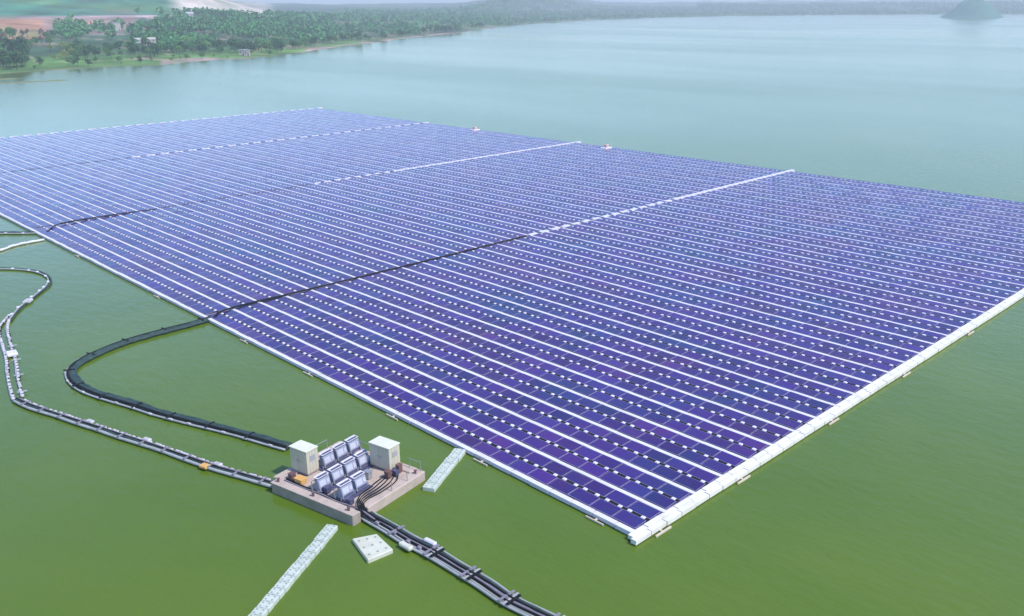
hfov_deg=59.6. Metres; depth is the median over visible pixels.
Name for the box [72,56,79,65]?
tree
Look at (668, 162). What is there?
solar panel row
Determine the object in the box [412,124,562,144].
solar panel row
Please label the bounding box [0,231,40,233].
floating cable
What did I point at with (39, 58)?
tree
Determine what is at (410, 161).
solar panel row
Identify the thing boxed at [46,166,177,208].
solar panel row
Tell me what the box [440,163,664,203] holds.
solar panel row
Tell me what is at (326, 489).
switch box
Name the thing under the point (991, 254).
solar panel row
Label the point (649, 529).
broad walkway
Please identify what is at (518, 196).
solar panel row
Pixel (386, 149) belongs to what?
solar panel row
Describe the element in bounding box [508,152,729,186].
solar panel row
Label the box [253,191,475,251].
solar panel row
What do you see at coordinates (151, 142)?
solar panel row
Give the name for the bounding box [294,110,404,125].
solar panel row
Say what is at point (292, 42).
broadleaf tree
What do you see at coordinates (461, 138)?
solar panel row
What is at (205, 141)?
solar panel row
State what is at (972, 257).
solar panel row
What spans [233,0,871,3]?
sky
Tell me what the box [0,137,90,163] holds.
solar panel row
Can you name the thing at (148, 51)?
broadleaf tree
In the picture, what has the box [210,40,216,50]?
broadleaf tree
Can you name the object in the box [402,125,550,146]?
solar panel row
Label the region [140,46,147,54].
broadleaf tree
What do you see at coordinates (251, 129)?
solar panel row
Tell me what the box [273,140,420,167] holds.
solar panel row
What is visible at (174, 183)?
solar panel row
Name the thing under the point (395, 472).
switch box
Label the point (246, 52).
house
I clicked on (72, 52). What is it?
broadleaf tree
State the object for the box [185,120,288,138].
solar panel row
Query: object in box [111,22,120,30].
house
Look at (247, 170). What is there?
solar panel row
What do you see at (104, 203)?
solar panel row
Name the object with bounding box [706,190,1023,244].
solar panel row
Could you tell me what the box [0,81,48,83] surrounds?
mud bank
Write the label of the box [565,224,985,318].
solar panel row
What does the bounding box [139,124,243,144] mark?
solar panel row
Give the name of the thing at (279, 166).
solar panel row
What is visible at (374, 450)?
door
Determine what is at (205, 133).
solar panel row
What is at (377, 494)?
deck cable
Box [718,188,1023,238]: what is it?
solar panel row
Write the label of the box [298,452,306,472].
door
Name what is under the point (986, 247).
solar panel row
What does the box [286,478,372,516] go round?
deck cable
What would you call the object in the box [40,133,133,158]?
solar panel row
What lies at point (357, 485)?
inverter rack
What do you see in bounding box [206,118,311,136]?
solar panel row
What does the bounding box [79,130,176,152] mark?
solar panel row
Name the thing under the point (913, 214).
solar panel row
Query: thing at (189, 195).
solar panel row
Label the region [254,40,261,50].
broadleaf tree
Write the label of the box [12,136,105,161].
solar panel row
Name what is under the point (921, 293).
solar panel row
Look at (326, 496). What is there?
deck cable
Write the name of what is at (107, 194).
solar panel row
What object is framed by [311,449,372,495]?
inverter rack
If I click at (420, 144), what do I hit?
solar panel row
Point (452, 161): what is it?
cross walkway
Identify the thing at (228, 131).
solar panel row
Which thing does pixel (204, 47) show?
broadleaf tree
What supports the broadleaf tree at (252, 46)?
on the terrain
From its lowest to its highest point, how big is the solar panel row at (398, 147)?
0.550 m
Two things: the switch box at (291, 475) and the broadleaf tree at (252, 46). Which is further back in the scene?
the broadleaf tree at (252, 46)
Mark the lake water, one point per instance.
(900, 496)
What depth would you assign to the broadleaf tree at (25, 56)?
640.19 m
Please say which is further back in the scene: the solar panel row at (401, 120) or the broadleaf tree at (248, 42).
the broadleaf tree at (248, 42)
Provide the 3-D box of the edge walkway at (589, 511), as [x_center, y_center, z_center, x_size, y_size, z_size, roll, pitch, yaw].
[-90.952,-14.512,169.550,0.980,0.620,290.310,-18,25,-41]
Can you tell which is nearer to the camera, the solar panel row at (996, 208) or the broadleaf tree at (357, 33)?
the solar panel row at (996, 208)
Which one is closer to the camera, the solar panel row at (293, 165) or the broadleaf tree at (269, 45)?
the solar panel row at (293, 165)
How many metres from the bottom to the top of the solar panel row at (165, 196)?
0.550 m
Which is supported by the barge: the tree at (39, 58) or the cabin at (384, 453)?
the cabin at (384, 453)
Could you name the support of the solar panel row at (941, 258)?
on the lake water
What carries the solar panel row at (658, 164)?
on the lake water
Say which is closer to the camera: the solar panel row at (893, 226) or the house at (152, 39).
the solar panel row at (893, 226)
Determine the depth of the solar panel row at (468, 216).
183.43 m
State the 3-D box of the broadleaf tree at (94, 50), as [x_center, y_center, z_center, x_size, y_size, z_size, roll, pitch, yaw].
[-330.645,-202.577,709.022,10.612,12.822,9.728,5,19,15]
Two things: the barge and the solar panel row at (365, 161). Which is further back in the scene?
the solar panel row at (365, 161)
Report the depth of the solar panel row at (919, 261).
152.19 m
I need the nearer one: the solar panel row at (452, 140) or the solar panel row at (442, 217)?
the solar panel row at (442, 217)
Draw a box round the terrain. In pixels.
[0,0,1023,73]
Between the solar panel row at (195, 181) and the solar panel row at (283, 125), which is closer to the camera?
the solar panel row at (195, 181)
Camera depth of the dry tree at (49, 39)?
801.96 m
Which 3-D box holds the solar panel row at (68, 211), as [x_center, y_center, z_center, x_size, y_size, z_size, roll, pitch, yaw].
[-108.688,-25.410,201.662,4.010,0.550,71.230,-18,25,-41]
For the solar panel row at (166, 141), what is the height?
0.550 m
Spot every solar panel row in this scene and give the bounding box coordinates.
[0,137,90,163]
[0,140,75,165]
[0,146,59,167]
[0,152,42,169]
[0,160,25,171]
[0,172,118,218]
[0,177,96,221]
[0,188,76,225]
[0,199,53,228]
[11,170,137,214]
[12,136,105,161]
[27,135,122,159]
[29,168,159,211]
[34,225,232,315]
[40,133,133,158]
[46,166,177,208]
[52,132,149,155]
[57,222,259,308]
[63,164,196,205]
[65,131,163,154]
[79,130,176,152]
[79,162,215,202]
[80,218,284,301]
[93,129,191,151]
[94,160,232,199]
[101,215,309,295]
[103,127,203,149]
[110,158,248,196]
[115,126,217,147]
[122,211,333,289]
[125,157,265,193]
[127,125,229,146]
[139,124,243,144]
[141,155,282,191]
[143,208,354,283]
[150,123,253,143]
[155,153,298,188]
[162,122,266,141]
[162,205,377,277]
[168,152,312,185]
[173,121,277,140]
[182,202,399,271]
[184,150,325,182]
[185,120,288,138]
[195,119,302,137]
[196,149,342,181]
[200,199,419,266]
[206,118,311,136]
[210,147,353,178]
[210,309,667,529]
[216,117,321,134]
[219,197,439,261]
[223,146,371,176]
[226,116,334,133]
[235,144,382,173]
[237,115,345,132]
[237,194,458,256]
[237,302,696,509]
[246,114,354,131]
[249,143,394,171]
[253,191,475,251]
[255,113,363,130]
[261,141,408,169]
[264,112,373,128]
[264,296,721,491]
[270,189,494,247]
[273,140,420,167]
[274,112,384,127]
[283,111,395,126]
[285,138,432,165]
[287,186,511,243]
[290,290,747,474]
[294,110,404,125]
[295,137,443,163]
[302,184,527,238]
[303,109,414,124]
[308,136,455,161]
[313,108,422,123]
[315,284,773,458]
[318,182,542,233]
[319,134,468,159]
[329,133,480,157]
[332,179,560,230]
[339,278,795,443]
[341,132,490,155]
[347,177,570,226]
[353,131,499,154]
[362,130,512,152]
[362,175,586,222]
[362,272,817,429]
[371,128,522,150]
[376,173,600,219]
[381,127,531,149]
[383,267,836,416]
[389,171,613,215]
[392,126,542,147]
[401,168,628,212]
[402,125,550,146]
[405,262,855,404]
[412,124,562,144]
[415,166,639,209]
[421,123,569,143]
[426,257,872,392]
[427,164,653,205]
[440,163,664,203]
[445,253,888,381]
[452,161,676,199]
[464,159,687,196]
[464,248,905,371]
[476,157,696,194]
[482,244,919,361]
[488,155,709,191]
[498,154,718,188]
[500,239,934,351]
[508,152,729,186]
[516,236,948,342]
[520,150,738,183]
[530,149,749,181]
[533,232,959,334]
[540,147,757,178]
[549,228,972,326]
[551,146,766,176]
[559,144,776,174]
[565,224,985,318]
[570,143,784,172]
[580,220,996,311]
[593,217,1007,304]
[609,214,1016,297]
[621,210,1023,291]
[634,207,1023,284]
[648,204,1023,276]
[660,201,1023,269]
[672,198,1023,262]
[683,195,1023,256]
[694,193,1023,250]
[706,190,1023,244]
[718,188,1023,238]
[726,185,1023,233]
[738,183,1023,227]
[746,180,1023,223]
[758,178,1023,218]
[766,176,1023,213]
[775,173,1023,209]
[784,171,1023,205]
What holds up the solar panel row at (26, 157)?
on the lake water
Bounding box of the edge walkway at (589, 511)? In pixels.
[0,212,634,534]
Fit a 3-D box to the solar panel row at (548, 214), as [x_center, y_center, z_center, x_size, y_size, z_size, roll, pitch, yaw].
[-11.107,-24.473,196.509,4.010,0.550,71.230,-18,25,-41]
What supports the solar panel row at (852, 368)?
on the lake water
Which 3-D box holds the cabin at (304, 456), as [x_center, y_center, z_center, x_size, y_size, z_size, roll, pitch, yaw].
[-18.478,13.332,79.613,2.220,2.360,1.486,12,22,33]
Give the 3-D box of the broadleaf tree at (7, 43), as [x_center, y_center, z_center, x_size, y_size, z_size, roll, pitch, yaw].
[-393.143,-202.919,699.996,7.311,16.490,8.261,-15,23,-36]
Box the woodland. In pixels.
[50,0,1023,51]
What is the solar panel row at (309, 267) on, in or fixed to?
on the lake water
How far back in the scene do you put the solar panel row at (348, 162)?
247.82 m
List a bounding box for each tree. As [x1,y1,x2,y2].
[0,36,5,48]
[0,54,12,69]
[4,38,13,50]
[6,28,15,37]
[9,39,18,50]
[9,51,19,69]
[10,50,28,66]
[16,42,29,53]
[16,45,25,53]
[19,37,29,48]
[19,55,25,66]
[32,37,38,44]
[34,56,44,63]
[43,32,51,36]
[45,36,54,44]
[68,50,77,56]
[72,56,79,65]
[79,47,88,58]
[87,44,101,57]
[103,43,113,49]
[106,49,114,57]
[111,40,123,52]
[127,43,140,57]
[140,36,149,45]
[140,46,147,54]
[145,48,151,55]
[147,43,158,56]
[153,47,160,55]
[179,42,189,53]
[200,45,207,50]
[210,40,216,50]
[215,39,225,46]
[227,36,235,49]
[232,39,241,47]
[237,41,248,48]
[245,40,255,51]
[247,44,255,52]
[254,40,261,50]
[265,42,272,49]
[274,39,284,50]
[289,40,295,47]
[353,30,361,40]
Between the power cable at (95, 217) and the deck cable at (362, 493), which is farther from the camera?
the power cable at (95, 217)
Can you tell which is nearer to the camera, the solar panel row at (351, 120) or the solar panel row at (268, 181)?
the solar panel row at (268, 181)
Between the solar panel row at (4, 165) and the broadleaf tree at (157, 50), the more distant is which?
the broadleaf tree at (157, 50)
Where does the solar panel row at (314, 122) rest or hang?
on the lake water
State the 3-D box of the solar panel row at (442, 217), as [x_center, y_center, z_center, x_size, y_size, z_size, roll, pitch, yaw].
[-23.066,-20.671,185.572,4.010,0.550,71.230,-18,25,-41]
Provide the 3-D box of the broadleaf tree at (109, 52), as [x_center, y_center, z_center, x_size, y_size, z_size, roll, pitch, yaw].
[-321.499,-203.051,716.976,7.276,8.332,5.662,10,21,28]
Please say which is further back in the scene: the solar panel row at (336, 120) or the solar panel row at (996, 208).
the solar panel row at (336, 120)
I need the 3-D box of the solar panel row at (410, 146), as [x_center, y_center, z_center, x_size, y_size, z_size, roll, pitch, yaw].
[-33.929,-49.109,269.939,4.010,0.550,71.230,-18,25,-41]
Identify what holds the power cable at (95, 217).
on the solar panel row at (173, 289)
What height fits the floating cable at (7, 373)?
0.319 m
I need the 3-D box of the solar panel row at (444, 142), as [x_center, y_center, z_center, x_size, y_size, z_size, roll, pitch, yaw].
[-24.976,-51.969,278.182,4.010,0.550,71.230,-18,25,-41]
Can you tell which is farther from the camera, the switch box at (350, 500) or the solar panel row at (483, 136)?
the solar panel row at (483, 136)
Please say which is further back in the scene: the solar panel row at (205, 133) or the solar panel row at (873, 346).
the solar panel row at (205, 133)
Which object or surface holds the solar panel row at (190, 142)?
on the lake water
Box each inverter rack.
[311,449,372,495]
[318,435,365,471]
[334,470,372,501]
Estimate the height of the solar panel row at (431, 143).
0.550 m
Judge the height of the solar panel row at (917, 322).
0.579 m
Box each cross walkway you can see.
[0,107,322,137]
[131,122,428,157]
[313,141,580,183]
[527,169,794,235]
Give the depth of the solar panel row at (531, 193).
200.43 m
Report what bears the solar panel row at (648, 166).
on the lake water
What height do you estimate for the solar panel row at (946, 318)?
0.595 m
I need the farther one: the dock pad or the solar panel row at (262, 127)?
the solar panel row at (262, 127)
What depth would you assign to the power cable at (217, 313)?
137.36 m
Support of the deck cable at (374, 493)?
on the barge
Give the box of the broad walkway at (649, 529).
[628,288,1023,544]
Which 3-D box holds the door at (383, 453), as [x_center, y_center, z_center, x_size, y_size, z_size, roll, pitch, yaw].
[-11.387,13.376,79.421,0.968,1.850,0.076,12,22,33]
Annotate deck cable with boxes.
[284,479,374,518]
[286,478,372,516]
[357,476,383,521]
[358,477,385,520]
[360,478,388,520]
[362,476,393,519]
[363,475,397,517]
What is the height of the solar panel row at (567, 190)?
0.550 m
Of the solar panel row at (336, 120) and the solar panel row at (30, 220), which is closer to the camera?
the solar panel row at (30, 220)
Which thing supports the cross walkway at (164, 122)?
on the lake water
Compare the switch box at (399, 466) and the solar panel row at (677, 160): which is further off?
the solar panel row at (677, 160)
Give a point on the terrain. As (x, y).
(33, 17)
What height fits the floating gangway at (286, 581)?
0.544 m
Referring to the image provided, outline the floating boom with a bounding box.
[0,239,44,250]
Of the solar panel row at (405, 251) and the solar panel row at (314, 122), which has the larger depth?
the solar panel row at (314, 122)
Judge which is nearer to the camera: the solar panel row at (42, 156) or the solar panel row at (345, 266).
the solar panel row at (345, 266)
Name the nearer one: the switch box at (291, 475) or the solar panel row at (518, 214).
the switch box at (291, 475)
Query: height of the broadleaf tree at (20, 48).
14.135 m
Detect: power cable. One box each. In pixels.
[46,209,154,231]
[214,236,525,316]
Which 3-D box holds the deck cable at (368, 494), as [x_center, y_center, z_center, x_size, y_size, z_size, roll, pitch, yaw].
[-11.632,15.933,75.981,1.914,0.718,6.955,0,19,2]
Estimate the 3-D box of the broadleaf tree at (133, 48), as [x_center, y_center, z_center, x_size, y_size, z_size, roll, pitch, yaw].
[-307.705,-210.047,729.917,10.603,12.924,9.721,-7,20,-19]
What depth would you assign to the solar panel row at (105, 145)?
274.90 m
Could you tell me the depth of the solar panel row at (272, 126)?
313.44 m
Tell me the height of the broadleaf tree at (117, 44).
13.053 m
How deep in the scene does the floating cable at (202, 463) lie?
86.02 m
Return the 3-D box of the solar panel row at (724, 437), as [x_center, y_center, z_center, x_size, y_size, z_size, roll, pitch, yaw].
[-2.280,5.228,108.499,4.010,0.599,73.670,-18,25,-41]
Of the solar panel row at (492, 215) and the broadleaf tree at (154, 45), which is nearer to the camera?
the solar panel row at (492, 215)
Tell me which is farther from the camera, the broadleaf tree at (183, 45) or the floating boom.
the broadleaf tree at (183, 45)
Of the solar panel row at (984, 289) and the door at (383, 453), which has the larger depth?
the solar panel row at (984, 289)
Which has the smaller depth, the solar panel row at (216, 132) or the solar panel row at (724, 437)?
the solar panel row at (724, 437)
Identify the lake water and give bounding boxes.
[0,14,1023,615]
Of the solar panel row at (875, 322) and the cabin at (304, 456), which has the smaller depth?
the cabin at (304, 456)
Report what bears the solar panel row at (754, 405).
on the lake water
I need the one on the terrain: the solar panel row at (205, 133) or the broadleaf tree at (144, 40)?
the broadleaf tree at (144, 40)
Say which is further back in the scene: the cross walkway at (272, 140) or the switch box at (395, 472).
the cross walkway at (272, 140)
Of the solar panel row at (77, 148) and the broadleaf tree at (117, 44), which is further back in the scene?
the broadleaf tree at (117, 44)
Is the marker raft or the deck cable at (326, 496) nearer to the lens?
the deck cable at (326, 496)
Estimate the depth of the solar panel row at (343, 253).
161.23 m
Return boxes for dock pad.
[353,534,392,562]
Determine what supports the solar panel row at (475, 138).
on the lake water
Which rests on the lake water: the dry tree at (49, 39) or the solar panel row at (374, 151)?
the solar panel row at (374, 151)
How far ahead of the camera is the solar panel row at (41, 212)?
187.41 m
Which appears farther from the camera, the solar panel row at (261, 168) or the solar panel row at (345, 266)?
the solar panel row at (261, 168)
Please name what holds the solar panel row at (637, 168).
on the lake water
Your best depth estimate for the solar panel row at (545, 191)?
203.37 m
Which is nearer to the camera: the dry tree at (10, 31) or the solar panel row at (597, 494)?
the solar panel row at (597, 494)
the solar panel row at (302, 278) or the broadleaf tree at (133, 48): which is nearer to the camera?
the solar panel row at (302, 278)
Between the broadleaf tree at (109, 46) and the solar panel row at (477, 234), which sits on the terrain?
the broadleaf tree at (109, 46)
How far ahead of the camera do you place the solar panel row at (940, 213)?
182.97 m
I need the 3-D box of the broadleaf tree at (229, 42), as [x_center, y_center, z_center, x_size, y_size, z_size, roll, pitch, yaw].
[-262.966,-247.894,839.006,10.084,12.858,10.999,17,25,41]
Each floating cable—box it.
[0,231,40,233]
[0,267,51,320]
[0,314,14,399]
[5,319,26,397]
[12,397,273,487]
[63,315,292,450]
[361,511,564,615]
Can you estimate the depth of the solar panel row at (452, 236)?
175.15 m
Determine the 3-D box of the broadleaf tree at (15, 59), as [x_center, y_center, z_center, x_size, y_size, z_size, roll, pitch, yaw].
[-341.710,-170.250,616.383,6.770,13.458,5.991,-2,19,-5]
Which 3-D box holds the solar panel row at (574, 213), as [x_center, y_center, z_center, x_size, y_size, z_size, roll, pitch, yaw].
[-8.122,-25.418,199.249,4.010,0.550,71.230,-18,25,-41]
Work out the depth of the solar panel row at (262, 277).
149.97 m
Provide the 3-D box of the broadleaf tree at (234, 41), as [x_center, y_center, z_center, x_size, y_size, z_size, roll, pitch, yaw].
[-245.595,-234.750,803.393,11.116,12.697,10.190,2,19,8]
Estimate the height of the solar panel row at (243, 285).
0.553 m
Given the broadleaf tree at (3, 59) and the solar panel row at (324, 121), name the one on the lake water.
the solar panel row at (324, 121)
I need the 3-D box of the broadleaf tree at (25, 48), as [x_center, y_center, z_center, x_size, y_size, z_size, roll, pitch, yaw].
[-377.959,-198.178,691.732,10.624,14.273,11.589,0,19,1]
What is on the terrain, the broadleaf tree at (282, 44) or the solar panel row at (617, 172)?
the broadleaf tree at (282, 44)
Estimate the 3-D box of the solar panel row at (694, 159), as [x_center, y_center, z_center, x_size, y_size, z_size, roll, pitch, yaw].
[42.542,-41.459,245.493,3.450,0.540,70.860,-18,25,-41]
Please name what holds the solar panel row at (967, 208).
on the lake water
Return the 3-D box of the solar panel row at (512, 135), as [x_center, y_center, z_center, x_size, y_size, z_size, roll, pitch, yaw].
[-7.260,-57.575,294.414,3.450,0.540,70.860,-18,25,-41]
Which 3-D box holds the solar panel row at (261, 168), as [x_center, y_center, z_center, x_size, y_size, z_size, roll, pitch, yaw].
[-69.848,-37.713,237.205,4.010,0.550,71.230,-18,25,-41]
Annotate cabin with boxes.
[289,440,318,474]
[368,436,399,469]
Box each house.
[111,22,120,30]
[141,37,155,42]
[244,50,249,55]
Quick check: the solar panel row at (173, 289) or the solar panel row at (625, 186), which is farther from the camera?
the solar panel row at (625, 186)
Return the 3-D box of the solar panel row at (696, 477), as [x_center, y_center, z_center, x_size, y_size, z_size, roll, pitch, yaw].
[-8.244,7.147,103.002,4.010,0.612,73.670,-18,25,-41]
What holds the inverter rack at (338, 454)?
on the barge
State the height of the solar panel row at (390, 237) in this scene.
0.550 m
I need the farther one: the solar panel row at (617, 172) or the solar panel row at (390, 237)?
the solar panel row at (617, 172)
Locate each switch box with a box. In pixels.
[287,471,295,479]
[294,475,306,484]
[323,485,330,493]
[346,496,354,504]
[363,469,371,479]
[384,469,391,478]
[392,468,398,476]
[395,462,402,472]
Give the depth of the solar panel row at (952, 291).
142.99 m
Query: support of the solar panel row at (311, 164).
on the lake water
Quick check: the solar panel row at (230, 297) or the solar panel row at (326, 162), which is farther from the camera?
the solar panel row at (326, 162)
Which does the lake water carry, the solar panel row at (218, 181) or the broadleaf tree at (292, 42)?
the solar panel row at (218, 181)
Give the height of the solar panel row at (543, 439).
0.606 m
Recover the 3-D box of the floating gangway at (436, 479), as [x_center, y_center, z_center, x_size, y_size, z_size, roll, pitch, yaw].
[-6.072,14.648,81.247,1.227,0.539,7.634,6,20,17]
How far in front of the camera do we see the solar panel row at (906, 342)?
125.97 m
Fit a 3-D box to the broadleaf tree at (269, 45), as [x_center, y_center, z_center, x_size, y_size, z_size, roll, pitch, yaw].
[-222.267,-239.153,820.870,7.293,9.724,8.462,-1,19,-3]
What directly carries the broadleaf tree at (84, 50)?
on the terrain
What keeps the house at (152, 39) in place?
on the terrain
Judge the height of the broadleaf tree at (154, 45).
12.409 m
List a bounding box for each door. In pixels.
[291,449,298,469]
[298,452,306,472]
[370,445,379,465]
[379,448,388,468]
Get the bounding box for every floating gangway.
[248,524,337,615]
[422,448,465,491]
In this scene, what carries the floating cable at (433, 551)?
on the lake water
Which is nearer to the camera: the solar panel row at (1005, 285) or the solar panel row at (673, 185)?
the solar panel row at (1005, 285)
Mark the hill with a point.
(973, 9)
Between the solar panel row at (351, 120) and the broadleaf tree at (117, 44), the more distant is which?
the broadleaf tree at (117, 44)
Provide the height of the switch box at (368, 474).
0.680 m
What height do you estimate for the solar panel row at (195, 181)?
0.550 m
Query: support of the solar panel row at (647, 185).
on the lake water
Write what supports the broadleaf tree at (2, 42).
on the terrain
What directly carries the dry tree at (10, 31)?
on the terrain
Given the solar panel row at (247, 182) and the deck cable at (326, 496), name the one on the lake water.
the solar panel row at (247, 182)
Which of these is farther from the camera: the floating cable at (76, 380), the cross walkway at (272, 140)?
the cross walkway at (272, 140)
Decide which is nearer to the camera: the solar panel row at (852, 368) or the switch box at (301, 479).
the switch box at (301, 479)
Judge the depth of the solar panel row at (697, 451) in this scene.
97.05 m
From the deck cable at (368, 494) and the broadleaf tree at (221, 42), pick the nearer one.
the deck cable at (368, 494)
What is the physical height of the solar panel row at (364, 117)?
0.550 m
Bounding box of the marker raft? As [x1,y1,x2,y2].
[600,144,611,148]
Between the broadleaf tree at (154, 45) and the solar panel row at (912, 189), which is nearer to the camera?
the solar panel row at (912, 189)
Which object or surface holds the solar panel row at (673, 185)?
on the lake water
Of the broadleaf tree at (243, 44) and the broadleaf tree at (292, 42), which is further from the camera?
the broadleaf tree at (292, 42)
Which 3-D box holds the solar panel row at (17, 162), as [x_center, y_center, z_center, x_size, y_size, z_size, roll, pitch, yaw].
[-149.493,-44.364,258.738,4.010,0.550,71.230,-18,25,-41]
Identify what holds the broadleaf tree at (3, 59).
on the terrain
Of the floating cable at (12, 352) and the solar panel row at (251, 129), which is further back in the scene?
the solar panel row at (251, 129)
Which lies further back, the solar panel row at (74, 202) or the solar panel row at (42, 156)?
the solar panel row at (42, 156)
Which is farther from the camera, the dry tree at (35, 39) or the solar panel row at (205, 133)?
the dry tree at (35, 39)
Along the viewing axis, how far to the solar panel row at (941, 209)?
186.23 m
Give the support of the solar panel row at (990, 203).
on the lake water
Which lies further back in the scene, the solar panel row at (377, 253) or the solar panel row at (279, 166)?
the solar panel row at (279, 166)
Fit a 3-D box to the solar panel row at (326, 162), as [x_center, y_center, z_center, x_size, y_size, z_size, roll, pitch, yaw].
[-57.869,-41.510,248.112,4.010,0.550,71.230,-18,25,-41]
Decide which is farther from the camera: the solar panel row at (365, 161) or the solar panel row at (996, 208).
the solar panel row at (365, 161)
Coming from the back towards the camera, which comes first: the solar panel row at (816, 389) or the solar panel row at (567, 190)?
the solar panel row at (567, 190)
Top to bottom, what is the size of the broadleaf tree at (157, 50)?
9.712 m
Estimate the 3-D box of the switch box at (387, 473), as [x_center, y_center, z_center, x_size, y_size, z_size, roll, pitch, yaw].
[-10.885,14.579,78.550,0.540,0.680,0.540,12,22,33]
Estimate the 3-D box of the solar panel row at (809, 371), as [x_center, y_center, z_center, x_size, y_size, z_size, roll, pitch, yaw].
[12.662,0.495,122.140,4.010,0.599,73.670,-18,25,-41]
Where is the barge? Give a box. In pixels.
[270,437,424,525]
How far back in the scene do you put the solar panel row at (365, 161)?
250.01 m
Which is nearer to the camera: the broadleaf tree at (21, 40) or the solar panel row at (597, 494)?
the solar panel row at (597, 494)
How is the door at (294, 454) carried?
in the cabin at (304, 456)
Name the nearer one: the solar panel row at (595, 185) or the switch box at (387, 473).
the switch box at (387, 473)
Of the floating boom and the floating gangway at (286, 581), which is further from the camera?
the floating boom
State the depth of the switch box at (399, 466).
79.28 m
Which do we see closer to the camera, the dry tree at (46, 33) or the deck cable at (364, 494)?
the deck cable at (364, 494)
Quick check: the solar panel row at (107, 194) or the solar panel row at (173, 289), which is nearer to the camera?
the solar panel row at (173, 289)
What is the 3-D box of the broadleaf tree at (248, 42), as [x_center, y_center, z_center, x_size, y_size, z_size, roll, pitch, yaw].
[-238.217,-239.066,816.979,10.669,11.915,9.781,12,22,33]
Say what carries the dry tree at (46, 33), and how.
on the terrain
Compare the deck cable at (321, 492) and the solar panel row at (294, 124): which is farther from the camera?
the solar panel row at (294, 124)
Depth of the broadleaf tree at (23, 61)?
635.90 m
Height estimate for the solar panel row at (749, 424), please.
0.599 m
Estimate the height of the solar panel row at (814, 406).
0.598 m
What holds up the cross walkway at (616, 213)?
on the lake water
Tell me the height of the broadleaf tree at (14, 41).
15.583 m
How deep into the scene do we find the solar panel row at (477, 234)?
177.99 m
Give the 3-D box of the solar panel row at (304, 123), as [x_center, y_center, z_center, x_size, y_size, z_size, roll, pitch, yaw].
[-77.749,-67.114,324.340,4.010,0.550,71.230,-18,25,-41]
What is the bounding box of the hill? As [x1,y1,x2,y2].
[939,0,1003,17]
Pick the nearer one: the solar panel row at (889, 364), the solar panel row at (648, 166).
the solar panel row at (889, 364)
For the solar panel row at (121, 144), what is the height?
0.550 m
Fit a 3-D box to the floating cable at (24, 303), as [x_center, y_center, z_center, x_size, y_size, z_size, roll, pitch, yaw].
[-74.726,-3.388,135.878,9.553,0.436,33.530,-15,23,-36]

